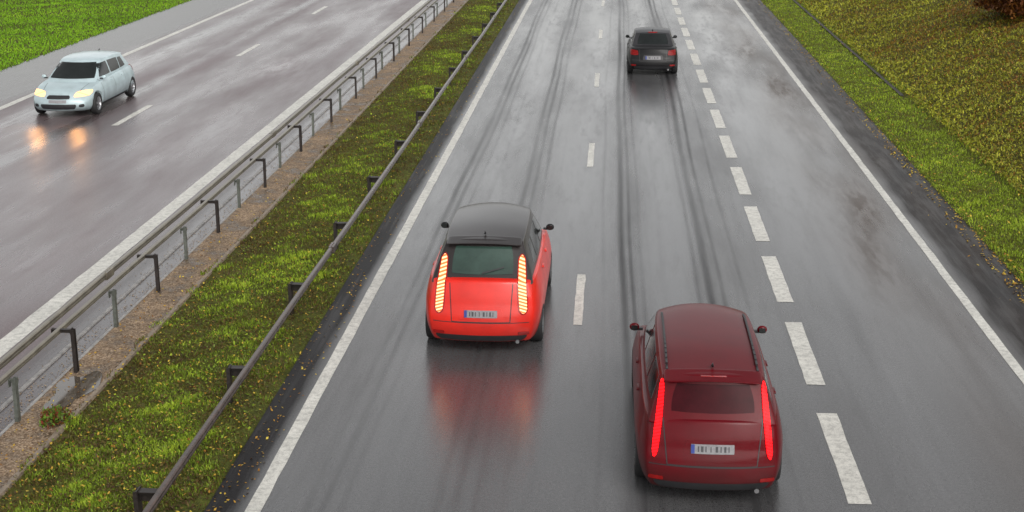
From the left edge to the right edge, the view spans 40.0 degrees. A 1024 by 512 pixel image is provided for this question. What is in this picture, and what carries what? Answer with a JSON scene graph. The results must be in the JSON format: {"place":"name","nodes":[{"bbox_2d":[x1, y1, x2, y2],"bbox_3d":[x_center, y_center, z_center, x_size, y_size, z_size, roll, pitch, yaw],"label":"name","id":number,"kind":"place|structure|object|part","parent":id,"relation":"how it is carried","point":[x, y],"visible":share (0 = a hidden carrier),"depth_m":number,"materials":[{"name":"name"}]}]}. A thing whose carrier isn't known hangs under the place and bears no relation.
{"place":"outdoors","nodes":[
{"label":"outdoors","id":0,"kind":"place"},
{"bbox_2d":[0,0,451,432],"bbox_3d":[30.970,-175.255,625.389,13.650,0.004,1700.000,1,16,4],"label":"road","id":1,"kind":"structure","parent":0,"point":[87,197],"depth_m":38.76,"materials":[{"name":"grey asphalt"}]},
{"bbox_2d":[34,48,135,113],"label":"hatchback car","id":2,"kind":"object","parent":1,"relation":"on","point":[93,81],"visible":1,"depth_m":42.42,"materials":[{"name":"silver metal"}]},
{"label":"side window","id":3,"kind":"part","parent":2,"relation":"part of","materials":[{"name":"grey glass"}]},
{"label":"side window","id":4,"kind":"part","parent":2,"relation":"part of","materials":[{"name":"grey glass"}]},
{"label":"side window","id":5,"kind":"part","parent":2,"relation":"part of","materials":[{"name":"grey glass"}]},
{"bbox_2d":[0,0,1023,511],"bbox_3d":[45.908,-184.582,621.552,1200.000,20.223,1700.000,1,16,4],"label":"ground","id":6,"kind":"structure","parent":0,"point":[296,348],"depth_m":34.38,"materials":[{"name":"green plant"}]},
{"bbox_2d":[0,0,189,70],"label":"grass","id":7,"kind":"structure","parent":6,"relation":"on","point":[40,27],"depth_m":62.75,"materials":[{"name":"green plant"}]},
{"bbox_2d":[0,0,453,421],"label":"guardrail","id":8,"kind":"object","parent":6,"relation":"on","point":[36,333],"visible":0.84,"depth_m":27.02,"materials":[{"name":"metal"}]},
{"bbox_2d":[0,0,467,498],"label":"gravel strip","id":9,"kind":"object","parent":6,"relation":"on","point":[389,71],"visible":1,"depth_m":26.26,"materials":[{"name":"brown gravel"}]},
{"bbox_2d":[39,404,72,428],"bbox_3d":[-6.320,2.217,19.493,0.485,0.261,0.496,1,16,4],"label":"weed","id":10,"kind":"object","parent":9,"relation":"on","point":[53,416],"visible":1,"depth_m":19.43,"materials":[{"name":"green plant"}]},
{"bbox_2d":[43,371,101,408],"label":"puddle","id":11,"kind":"object","parent":9,"relation":"on","point":[63,396],"visible":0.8,"depth_m":20.74,"materials":[{"name":"liquid"}]},
{"bbox_2d":[0,35,425,485],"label":"gravel","id":12,"kind":"structure","parent":9,"relation":"on","point":[156,299],"depth_m":24.16,"materials":[{"name":"brown gravel"}]},
{"bbox_2d":[0,0,505,511],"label":"fallen leaves","id":13,"kind":"object","parent":6,"relation":"on","point":[210,348],"visible":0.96,"depth_m":21.00,"materials":[{"name":"yellow plant"}]},
{"bbox_2d":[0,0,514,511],"bbox_3d":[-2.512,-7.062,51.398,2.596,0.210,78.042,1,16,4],"label":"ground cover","id":14,"kind":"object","parent":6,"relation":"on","point":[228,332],"visible":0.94,"depth_m":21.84,"materials":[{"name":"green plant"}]},
{"bbox_2d":[133,0,506,511],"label":"guardrail","id":15,"kind":"object","parent":6,"relation":"on","point":[154,497],"visible":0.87,"depth_m":22.07,"materials":[{"name":"metal"}]},
{"bbox_2d":[793,0,903,96],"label":"drainage channel","id":16,"kind":"object","parent":6,"relation":"on","point":[864,62],"visible":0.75,"depth_m":54.62,"materials":[{"name":"grey concrete"}]},
{"bbox_2d":[762,0,1023,283],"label":"grass","id":17,"kind":"structure","parent":6,"relation":"on","point":[972,165],"depth_m":37.70,"materials":[{"name":"green plant"}]},
{"bbox_2d":[762,0,1023,302],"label":"fallen leaves","id":18,"kind":"object","parent":6,"relation":"on","point":[1003,273],"visible":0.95,"depth_m":36.16,"materials":[{"name":"brown plant"}]},
{"bbox_2d":[797,0,1023,193],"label":"ground cover","id":19,"kind":"object","parent":6,"relation":"on","point":[953,51],"visible":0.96,"depth_m":48.55,"materials":[{"name":"green plant"}]},
{"bbox_2d":[969,0,1023,18],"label":"shrub","id":20,"kind":"object","parent":6,"relation":"on","point":[1009,7],"visible":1,"depth_m":51.42,"materials":[{"name":"brown plant"}]},
{"bbox_2d":[204,0,1023,511],"bbox_3d":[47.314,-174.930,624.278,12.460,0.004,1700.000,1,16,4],"label":"road","id":21,"kind":"structure","parent":0,"point":[750,166],"depth_m":24.87,"materials":[{"name":"grey asphalt"}]},
{"bbox_2d":[425,202,553,343],"bbox_3d":[-0.330,0.050,24.231,2.023,1.810,4.686,1,16,4],"label":"hatchback car","id":22,"kind":"object","parent":21,"relation":"on","point":[490,277],"visible":1,"depth_m":22.28,"materials":[{"name":"red paint"}]},
{"bbox_3d":[-0.459,0.061,22.332,0.971,0.370,0.399,1,16,4],"label":"rear window","id":23,"kind":"part","parent":22,"relation":"part of","materials":[{"name":"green glass"}]},
{"bbox_3d":[0.315,-0.081,22.874,0.144,0.311,0.460,1,16,4],"label":"side window","id":24,"kind":"part","parent":22,"relation":"part of","materials":[{"name":"grey glass"}]},
{"bbox_3d":[0.370,-0.290,23.540,0.149,0.361,0.820,1,16,4],"label":"side window","id":25,"kind":"part","parent":22,"relation":"part of","materials":[{"name":"grey glass"}]},
{"bbox_3d":[0.426,-0.538,24.404,0.159,0.370,0.821,1,16,4],"label":"side window","id":26,"kind":"part","parent":22,"relation":"part of","materials":[{"name":"grey glass"}]},
{"bbox_2d":[626,27,677,72],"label":"suv","id":27,"kind":"object","parent":21,"relation":"on","point":[651,48],"visible":1,"depth_m":49.13,"materials":[{"name":"black paint"}]},
{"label":"rear window","id":28,"kind":"part","parent":27,"relation":"part of","materials":[{"name":"black glass"}]},
{"bbox_2d":[630,303,782,492],"bbox_3d":[2.586,1.590,19.191,1.953,1.690,4.833,1,16,4],"label":"estate car","id":29,"kind":"object","parent":21,"relation":"on","point":[706,414],"visible":1,"depth_m":17.09,"materials":[{"name":"red paint"}]},
{"bbox_3d":[1.838,1.259,18.542,0.143,0.361,0.950,1,16,4],"label":"side window","id":30,"kind":"part","parent":29,"relation":"part of","materials":[{"name":"grey glass"}]},
{"bbox_3d":[1.942,0.966,19.574,0.173,0.378,1.048,2,16,7],"label":"side window","id":31,"kind":"part","parent":29,"relation":"part of","materials":[{"name":"grey glass"}]},
{"bbox_3d":[1.783,1.525,17.665,0.127,0.320,0.747,1,16,2],"label":"side window","id":32,"kind":"part","parent":29,"relation":"part of","materials":[{"name":"grey glass"}]},
{"bbox_3d":[2.437,1.722,17.046,0.999,0.320,0.204,1,16,4],"label":"rear window","id":33,"kind":"part","parent":29,"relation":"part of","materials":[{"name":"red glass"}]},
{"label":"side window","id":34,"kind":"part","parent":29,"relation":"part of","materials":[{"name":"grey glass"}]}
]}

